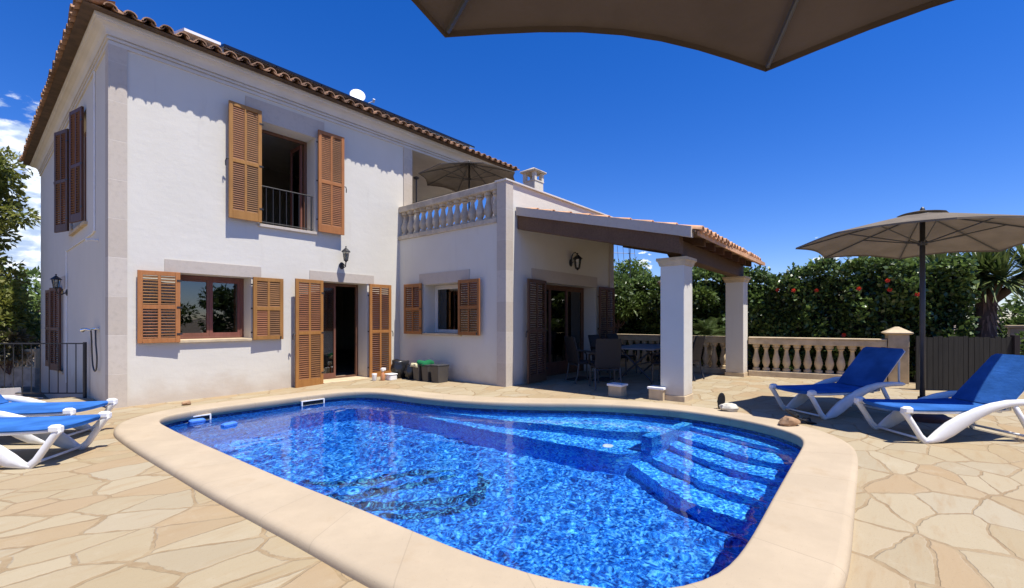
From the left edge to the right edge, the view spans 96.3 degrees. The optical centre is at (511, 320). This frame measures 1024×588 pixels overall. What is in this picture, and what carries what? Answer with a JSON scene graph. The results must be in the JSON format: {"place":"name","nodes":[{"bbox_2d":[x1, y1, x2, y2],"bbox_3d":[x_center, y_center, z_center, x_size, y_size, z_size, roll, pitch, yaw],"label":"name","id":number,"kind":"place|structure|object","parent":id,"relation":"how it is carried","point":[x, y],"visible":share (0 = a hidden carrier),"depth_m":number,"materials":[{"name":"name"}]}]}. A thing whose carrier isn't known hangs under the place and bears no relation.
{"place":"outdoors","nodes":[
{"label":"outdoors","id":0,"kind":"place"},
{"bbox_2d":[0,321,1007,398],"bbox_3d":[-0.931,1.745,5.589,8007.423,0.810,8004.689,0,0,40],"label":"ground","id":1,"kind":"structure","parent":0,"point":[345,361],"depth_m":14.19,"materials":[{"name":"stone"}]},
{"bbox_2d":[0,279,39,353],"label":"flowering shrub","id":2,"kind":"object","parent":1,"relation":"on","point":[12,321],"visible":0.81,"depth_m":13.70,"materials":[{"name":"green plant"}]},
{"bbox_2d":[0,349,39,386],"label":"garden wall","id":3,"kind":"structure","parent":1,"relation":"on","point":[26,372],"depth_m":13.83,"materials":[{"name":"stone"}]},
{"bbox_2d":[0,145,40,314],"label":"feathery tree","id":4,"kind":"object","parent":1,"relation":"on","point":[11,218],"visible":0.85,"depth_m":14.43,"materials":[{"name":"green plant"}]},
{"bbox_2d":[0,325,40,387],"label":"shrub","id":5,"kind":"object","parent":1,"relation":"on","point":[23,338],"visible":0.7,"depth_m":13.68,"materials":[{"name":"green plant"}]},
{"bbox_2d":[1,265,40,321],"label":"broadleaf tree","id":6,"kind":"object","parent":1,"relation":"on","point":[30,273],"visible":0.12,"depth_m":29.67,"materials":[{"name":"green plant"}]},
{"bbox_2d":[1,305,40,387],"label":"tree","id":7,"kind":"object","parent":1,"relation":"on","point":[37,319],"visible":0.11,"depth_m":14.74,"materials":[{"name":"green plant"}]},
{"bbox_2d":[0,387,42,397],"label":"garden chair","id":8,"kind":"object","parent":1,"relation":"on","point":[8,391],"visible":0.07,"depth_m":8.32,"materials":[{"name":"white plastic"}]},
{"bbox_2d":[19,0,764,407],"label":"villa","id":9,"kind":"object","parent":1,"relation":"on","point":[209,212],"visible":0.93,"depth_m":9.31,"materials":[{"name":"white paint"}]},
{"bbox_2d":[50,274,67,295],"bbox_3d":[-10.062,-0.782,10.178,0.173,0.474,0.279,0,0,40],"label":"wall lantern","id":10,"kind":"object","parent":9,"relation":"attached to","point":[55,285],"depth_m":10.14,"materials":[{"name":"black metal"}]},
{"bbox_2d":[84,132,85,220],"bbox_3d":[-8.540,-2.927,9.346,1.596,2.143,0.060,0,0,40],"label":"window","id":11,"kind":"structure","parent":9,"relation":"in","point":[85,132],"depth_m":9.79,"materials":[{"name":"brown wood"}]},
{"bbox_2d":[80,328,99,371],"bbox_3d":[-7.204,0.505,7.875,0.597,0.754,0.121,0,0,27],"label":"garden shower","id":12,"kind":"object","parent":9,"relation":"attached to","point":[90,330],"visible":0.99,"depth_m":7.87,"materials":[{"name":"silver metal"}]},
{"bbox_2d":[174,28,220,46],"bbox_3d":[-6.153,-5.394,8.831,1.220,0.408,0.580,0,0,40],"label":"roof skylight","id":13,"kind":"object","parent":9,"relation":"on","point":[193,35],"visible":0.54,"depth_m":8.49,"materials":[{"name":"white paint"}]},
{"bbox_2d":[180,275,243,338],"bbox_3d":[-5.712,-0.240,8.657,0.060,1.164,1.170,0,0,40],"label":"window","id":14,"kind":"structure","parent":9,"relation":"in","point":[209,281],"depth_m":8.68,"materials":[{"name":"brown wood"}]},
{"bbox_2d":[262,129,306,229],"bbox_3d":[-5.079,-2.891,9.816,0.560,2.014,1.130,0,0,40],"label":"french window","id":15,"kind":"structure","parent":9,"relation":"in","point":[296,153],"depth_m":10.06,"materials":[{"name":"brown wood"}]},
{"bbox_2d":[323,283,357,378],"bbox_3d":[-4.087,0.246,10.609,0.060,2.188,1.140,0,0,40],"label":"glass door","id":16,"kind":"structure","parent":9,"relation":"in","point":[325,285],"depth_m":10.59,"materials":[{"name":"brown wood"}]},
{"bbox_2d":[339,246,349,268],"bbox_3d":[-3.716,-1.391,10.194,0.280,0.499,0.210,0,0,40],"label":"wall lantern","id":17,"kind":"object","parent":9,"relation":"attached to","point":[346,251],"depth_m":10.16,"materials":[{"name":"black metal"}]},
{"bbox_2d":[219,44,474,148],"bbox_3d":[-3.877,-5.442,11.777,1.520,0.509,6.740,0,0,40],"label":"solar panel","id":18,"kind":"object","parent":9,"relation":"on","point":[253,59],"visible":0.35,"depth_m":10.36,"materials":[{"name":"glass"}]},
{"bbox_2d":[350,89,374,102],"bbox_3d":[-4.090,-5.838,12.597,0.691,1.076,0.222,0,0,-2],"label":"satellite dish","id":19,"kind":"object","parent":9,"relation":"on","point":[358,94],"visible":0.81,"depth_m":12.62,"materials":[{"name":"metal"}]},
{"bbox_2d":[413,176,418,202],"bbox_3d":[-2.566,-2.885,12.296,0.280,1.930,0.280,0,0,40],"label":"balcony lamp","id":20,"kind":"object","parent":9,"relation":"on","point":[416,178],"visible":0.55,"depth_m":12.28,"materials":[{"name":"metal"}]},
{"bbox_2d":[435,284,457,332],"bbox_3d":[-1.372,-0.267,10.733,1.250,1.127,0.060,0,0,40],"label":"window","id":21,"kind":"structure","parent":9,"relation":"in","point":[446,296],"depth_m":10.89,"materials":[{"name":"paint"}]},
{"bbox_2d":[418,160,514,220],"bbox_3d":[-1.106,-3.021,11.828,2.402,2.198,2.402,0,0,2],"label":"parasol","id":22,"kind":"object","parent":9,"relation":"on","point":[458,176],"visible":0.84,"depth_m":12.04,"materials":[{"name":"fabric"}]},
{"bbox_2d":[520,167,546,190],"bbox_3d":[0.628,-3.200,13.506,0.570,2.560,0.570,0,0,40],"label":"chimney","id":23,"kind":"object","parent":9,"relation":"on","point":[533,173],"visible":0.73,"depth_m":13.36,"materials":[{"name":"paint"}]},
{"bbox_2d":[542,285,583,375],"bbox_3d":[1.131,0.243,11.305,0.060,2.183,2.345,0,0,40],"label":"glass door","id":24,"kind":"structure","parent":9,"relation":"in","point":[565,305],"depth_m":11.47,"materials":[{"name":"brown wood"}]},
{"bbox_2d":[569,252,581,269],"bbox_3d":[1.527,-1.409,10.951,0.299,0.444,0.242,0,0,40],"label":"wall lantern","id":25,"kind":"object","parent":9,"relation":"attached to","point":[577,257],"depth_m":10.92,"materials":[{"name":"black metal"}]},
{"bbox_2d":[617,246,635,260],"bbox_3d":[4.867,-0.950,20.034,0.994,4.700,0.377,0,0,5],"label":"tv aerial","id":26,"kind":"object","parent":1,"relation":"on","point":[627,253],"visible":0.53,"depth_m":20.01,"materials":[{"name":"metal"}]},
{"bbox_2d":[614,257,653,288],"bbox_3d":[4.628,-0.689,21.708,4.101,4.448,3.952,0,0,40],"label":"broadleaf tree","id":27,"kind":"object","parent":1,"relation":"on","point":[636,270],"visible":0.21,"depth_m":20.51,"materials":[{"name":"green plant"}]},
{"bbox_2d":[614,272,655,333],"bbox_3d":[3.282,-0.044,14.440,2.136,3.109,2.313,0,0,-14],"label":"citrus tree","id":28,"kind":"object","parent":1,"relation":"on","point":[626,306],"visible":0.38,"depth_m":13.83,"materials":[{"name":"green plant"}]},
{"bbox_2d":[644,283,719,324],"bbox_3d":[4.831,0.152,13.188,2.017,2.716,1.542,0,0,17],"label":"citrus tree","id":29,"kind":"object","parent":1,"relation":"on","point":[699,302],"visible":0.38,"depth_m":12.71,"materials":[{"name":"green plant"}]},
{"bbox_2d":[692,317,725,366],"bbox_3d":[5.353,0.654,12.371,1.504,1.492,1.779,0,0,-19],"label":"cycad","id":30,"kind":"object","parent":1,"relation":"on","point":[708,326],"visible":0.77,"depth_m":12.29,"materials":[{"name":"green plant"}]},
{"bbox_2d":[614,252,981,381],"bbox_3d":[5.684,-0.178,13.242,11.092,3.156,1.838,0,0,40],"label":"hibiscus hedge","id":31,"kind":"object","parent":1,"relation":"on","point":[833,302],"visible":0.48,"depth_m":10.95,"materials":[{"name":"green plant"}]},
{"bbox_2d":[856,253,989,277],"bbox_3d":[11.147,-0.309,12.692,3.474,3.648,2.977,0,0,40],"label":"broadleaf tree","id":32,"kind":"object","parent":1,"relation":"on","point":[925,262],"depth_m":12.08,"materials":[{"name":"green plant"}]},
{"bbox_2d":[901,244,1023,337],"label":"yucca tree","id":33,"kind":"object","parent":1,"relation":"on","point":[997,285],"visible":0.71,"depth_m":9.77,"materials":[{"name":"green plant"}]},
{"bbox_2d":[997,290,1023,337],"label":"leafy shrub","id":34,"kind":"object","parent":1,"relation":"on","point":[1017,310],"visible":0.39,"depth_m":11.78,"materials":[{"name":"green plant"}]},
{"bbox_2d":[1004,325,1023,353],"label":"boundary wall","id":35,"kind":"structure","parent":1,"relation":"on","point":[1012,329],"depth_m":10.80,"materials":[{"name":"stone"}]},
{"bbox_2d":[1014,331,1023,354],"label":"leafy shrub","id":36,"kind":"object","parent":1,"relation":"on","point":[1021,334],"visible":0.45,"depth_m":9.19,"materials":[{"name":"green plant"}]},
{"bbox_2d":[0,366,1023,587],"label":"paving","id":37,"kind":"structure","parent":0,"point":[105,508],"depth_m":3.39,"materials":[{"name":"stone"}]},
{"bbox_2d":[0,342,86,397],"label":"iron railing","id":38,"kind":"object","parent":37,"relation":"on","point":[84,393],"visible":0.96,"depth_m":8.36,"materials":[{"name":"metal"}]},
{"bbox_2d":[0,411,111,468],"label":"sun lounger","id":39,"kind":"object","parent":37,"relation":"on","point":[49,430],"visible":1,"depth_m":4.59,"materials":[{"name":"white plastic"}]},
{"bbox_2d":[0,394,117,444],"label":"sun lounger","id":40,"kind":"object","parent":37,"relation":"on","point":[25,406],"visible":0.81,"depth_m":5.50,"materials":[{"name":"blue fabric"}]},
{"bbox_2d":[181,401,190,404],"bbox_3d":[-5.376,1.362,7.565,0.120,0.071,0.138,0,0,23],"label":"rock","id":41,"kind":"object","parent":37,"relation":"on","point":[186,403],"visible":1,"depth_m":7.53,"materials":[{"name":"beige stone"}]},
{"bbox_2d":[372,373,376,380],"bbox_3d":[-3.066,1.276,10.223,0.116,0.171,0.116,0,0,40],"label":"cleaning jar","id":42,"kind":"object","parent":37,"relation":"on","point":[374,376],"visible":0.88,"depth_m":10.18,"materials":[{"name":"white plastic"}]},
{"bbox_2d":[380,368,385,380],"bbox_3d":[-2.877,1.210,10.230,0.100,0.300,0.125,0,0,40],"label":"spray bottle","id":43,"kind":"object","parent":37,"relation":"on","point":[382,376],"visible":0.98,"depth_m":10.20,"materials":[{"name":"orange plastic"}]},
{"bbox_2d":[385,373,396,380],"bbox_3d":[-2.720,1.278,10.324,0.220,0.155,0.220,0,0,40],"label":"white tub","id":44,"kind":"object","parent":37,"relation":"on","point":[390,376],"visible":0.96,"depth_m":10.26,"materials":[{"name":"plastic"}]},
{"bbox_2d":[391,359,409,378],"bbox_3d":[-2.590,1.132,10.698,0.381,0.446,0.484,0,0,40],"label":"refuse bag","id":45,"kind":"object","parent":37,"relation":"on","point":[398,366],"visible":0.63,"depth_m":10.52,"materials":[{"name":"black plastic"}]},
{"bbox_2d":[404,364,413,378],"bbox_3d":[-2.287,1.174,10.497,0.326,0.363,0.412,0,0,40],"label":"refuse bag","id":46,"kind":"object","parent":37,"relation":"on","point":[408,371],"visible":0.54,"depth_m":10.35,"materials":[{"name":"black plastic"}]},
{"bbox_2d":[413,364,422,380],"bbox_3d":[-2.041,1.165,10.263,0.229,0.370,0.312,0,0,40],"label":"pedal bin","id":47,"kind":"object","parent":37,"relation":"on","point":[417,373],"visible":0.48,"depth_m":10.14,"materials":[{"name":"grey plastic"}]},
{"bbox_2d":[421,364,431,381],"bbox_3d":[-1.813,1.160,10.098,0.229,0.380,0.312,0,0,40],"label":"pedal bin","id":48,"kind":"object","parent":37,"relation":"on","point":[426,373],"visible":0.62,"depth_m":9.98,"materials":[{"name":"grey plastic"}]},
{"bbox_2d":[416,360,433,365],"bbox_3d":[-1.927,0.942,10.180,0.363,0.131,0.321,0,0,40],"label":"folded cloth","id":49,"kind":"object","parent":48,"relation":"on","point":[423,363],"visible":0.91,"depth_m":10.11,"materials":[{"name":"green fabric"}]},
{"bbox_2d":[430,364,449,382],"bbox_3d":[-1.564,1.155,9.928,0.270,0.390,0.333,0,0,40],"label":"pedal bin","id":50,"kind":"object","parent":37,"relation":"on","point":[439,373],"visible":0.99,"depth_m":9.83,"materials":[{"name":"grey plastic"}]},
{"bbox_2d":[113,388,857,587],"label":"swimming pool","id":51,"kind":"structure","parent":37,"relation":"in","point":[802,536],"depth_m":3.30,"materials":[{"name":"beige stone"}]},
{"bbox_2d":[168,400,800,587],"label":"water","id":52,"kind":"structure","parent":51,"relation":"in","point":[607,500],"depth_m":4.38,"materials":[{"name":"blue liquid"}]},
{"bbox_2d":[188,418,205,422],"bbox_3d":[-4.653,1.489,6.776,0.110,0.058,0.200,0,0,40],"label":"pool float","id":53,"kind":"object","parent":52,"relation":"on","point":[196,420],"visible":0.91,"depth_m":6.74,"materials":[{"name":"blue plastic"}]},
{"bbox_2d":[221,421,237,426],"bbox_3d":[-4.037,1.489,6.546,0.110,0.058,0.200,0,0,23],"label":"pool float","id":54,"kind":"object","parent":52,"relation":"on","point":[227,424],"visible":0.91,"depth_m":6.51,"materials":[{"name":"blue plastic"}]},
{"bbox_2d":[719,403,738,411],"bbox_3d":[3.191,1.280,6.745,0.270,0.115,0.177,0,0,18],"label":"rock","id":55,"kind":"object","parent":51,"relation":"on","point":[730,407],"visible":1,"depth_m":6.69,"materials":[{"name":"stone"}]},
{"bbox_2d":[778,416,800,426],"bbox_3d":[3.509,1.276,5.836,0.279,0.125,0.185,0,0,-16],"label":"rock","id":56,"kind":"object","parent":51,"relation":"on","point":[788,421],"visible":1,"depth_m":5.76,"materials":[{"name":"beige stone"}]},
{"bbox_2d":[566,376,592,380],"bbox_3d":[1.534,1.329,10.462,0.340,0.015,0.720,0,0,37],"label":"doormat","id":57,"kind":"object","parent":37,"relation":"on","point":[579,378],"visible":0.97,"depth_m":10.39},
{"bbox_2d":[564,336,598,383],"bbox_3d":[1.487,0.847,9.941,0.622,0.990,0.592,0,0,-18],"label":"wicker chair","id":58,"kind":"object","parent":37,"relation":"on","point":[572,350],"visible":0.84,"depth_m":9.78,"materials":[{"name":"wicker"}]},
{"bbox_2d":[588,335,610,377],"bbox_3d":[2.167,0.847,10.841,0.622,0.990,0.592,0,0,38],"label":"wicker chair","id":59,"kind":"object","parent":37,"relation":"on","point":[592,339],"visible":0.23,"depth_m":10.84,"materials":[{"name":"wicker"}]},
{"bbox_2d":[588,339,621,389],"bbox_3d":[1.836,0.847,9.003,0.592,0.990,0.622,0,0,-2],"label":"wicker chair","id":60,"kind":"object","parent":37,"relation":"on","point":[607,353],"visible":0.94,"depth_m":8.78,"materials":[{"name":"wicker"}]},
{"bbox_2d":[606,334,636,374],"bbox_3d":[2.759,0.847,11.593,0.622,0.990,0.592,0,0,44],"label":"wicker chair","id":61,"kind":"object","parent":37,"relation":"on","point":[611,336],"visible":0.41,"depth_m":11.56,"materials":[{"name":"wicker"}]},
{"bbox_2d":[617,344,660,382],"bbox_3d":[3.115,0.976,10.636,1.000,0.756,1.900,0,0,36],"label":"dining table","id":62,"kind":"object","parent":37,"relation":"on","point":[648,348],"visible":0.73,"depth_m":10.12,"materials":[{"name":"metal"}]},
{"bbox_2d":[651,352,660,383],"bbox_3d":[3.304,0.847,9.634,0.622,0.990,0.592,0,0,36],"label":"wicker chair","id":63,"kind":"object","parent":37,"relation":"on","point":[657,362],"visible":0.38,"depth_m":9.59,"materials":[{"name":"wicker"}]},
{"bbox_2d":[651,334,660,369],"bbox_3d":[3.916,0.847,11.671,0.592,0.990,0.622,0,0,38],"label":"wicker chair","id":64,"kind":"object","parent":37,"relation":"on","point":[659,350],"visible":0.06,"depth_m":11.89,"materials":[{"name":"wicker"}]},
{"bbox_2d":[647,385,665,400],"bbox_3d":[2.478,1.252,7.776,0.290,0.255,0.250,0,0,40],"label":"stool","id":65,"kind":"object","parent":37,"relation":"on","point":[656,392],"depth_m":7.69,"materials":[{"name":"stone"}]},
{"bbox_2d":[617,334,725,373],"bbox_3d":[3.190,0.897,13.439,6.012,0.985,0.290,0,0,41],"label":"terrace balustrade","id":66,"kind":"object","parent":37,"relation":"on","point":[714,341],"visible":0.25,"depth_m":11.88,"materials":[{"name":"stone"}]},
{"bbox_2d":[411,0,953,71],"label":"parasol","id":67,"kind":"object","parent":37,"relation":"on","point":[765,35],"visible":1,"depth_m":1.55,"materials":[{"name":"fabric"}]},
{"bbox_2d":[692,336,704,380],"bbox_3d":[4.004,0.847,10.407,0.622,0.990,0.592,0,0,44],"label":"wicker chair","id":68,"kind":"object","parent":37,"relation":"on","point":[698,343],"visible":0.54,"depth_m":10.19,"materials":[{"name":"wicker"}]},
{"bbox_2d":[717,393,724,408],"bbox_3d":[3.151,1.230,6.928,0.112,0.292,0.062,0,8,0],"label":"sandal","id":69,"kind":"object","parent":37,"relation":"on","point":[721,398],"visible":0.76,"depth_m":6.89,"materials":[{"name":"black rubber"}]},
{"bbox_2d":[785,409,801,421],"bbox_3d":[3.639,1.211,5.914,0.292,0.061,0.112,36,6,-12],"label":"sandal","id":70,"kind":"object","parent":37,"relation":"on","point":[796,416],"visible":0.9,"depth_m":5.87,"materials":[{"name":"black rubber"}]},
{"bbox_2d":[799,417,816,423],"bbox_3d":[3.803,1.286,5.958,0.292,0.061,0.112,14,-8,10],"label":"sandal","id":71,"kind":"object","parent":37,"relation":"on","point":[805,420],"visible":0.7,"depth_m":5.91,"materials":[{"name":"black rubber"}]},
{"bbox_2d":[748,337,886,381],"bbox_3d":[6.899,0.897,10.512,2.626,0.985,0.290,0,0,30],"label":"terrace balustrade","id":72,"kind":"object","parent":37,"relation":"on","point":[852,344],"visible":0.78,"depth_m":10.51,"materials":[{"name":"stone"}]},
{"bbox_2d":[769,347,905,419],"bbox_3d":[4.732,0.878,6.649,1.765,0.937,0.727,0,0,-14],"label":"sun lounger","id":73,"kind":"object","parent":37,"relation":"on","point":[869,369],"visible":0.96,"depth_m":6.64,"materials":[{"name":"blue fabric"}]},
{"bbox_2d":[881,327,913,383],"bbox_3d":[8.228,0.765,9.805,0.470,1.250,0.470,0,0,30],"label":"balustrade post","id":74,"kind":"object","parent":37,"relation":"on","point":[896,337],"visible":0.67,"depth_m":9.64,"materials":[{"name":"stone"}]},
{"bbox_2d":[796,207,1023,423],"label":"parasol","id":75,"kind":"object","parent":37,"relation":"on","point":[921,233],"visible":0.97,"depth_m":6.36,"materials":[{"name":"fabric"}]},
{"bbox_2d":[853,354,1023,443],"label":"sun lounger","id":76,"kind":"object","parent":37,"relation":"on","point":[994,383],"visible":1,"depth_m":5.28,"materials":[{"name":"blue fabric"}]},
{"bbox_2d":[914,335,1019,389],"bbox_3d":[8.576,0.820,8.665,1.677,1.080,0.100,0,0,9],"label":"plank fence","id":77,"kind":"object","parent":37,"relation":"on","point":[954,362],"visible":0.66,"depth_m":8.68,"materials":[{"name":"grey wood"}]},
{"bbox_2d":[0,0,1023,318],"label":"sky","id":78,"kind":"structure","parent":0,"point":[925,108],"materials":[{"name":"blue"}]},
{"bbox_2d":[592,377,615,381],"bbox_3d":[2.077,1.329,10.332,0.340,0.015,0.720,0,0,29],"label":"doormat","id":79,"kind":"object","parent":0,"point":[604,379],"visible":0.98,"depth_m":10.21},
{"bbox_2d":[607,382,627,396],"bbox_3d":[1.871,1.252,8.142,0.290,0.255,0.250,0,0,40],"label":"stool","id":80,"kind":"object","parent":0,"point":[615,389],"depth_m":8.06,"materials":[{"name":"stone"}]}
]}

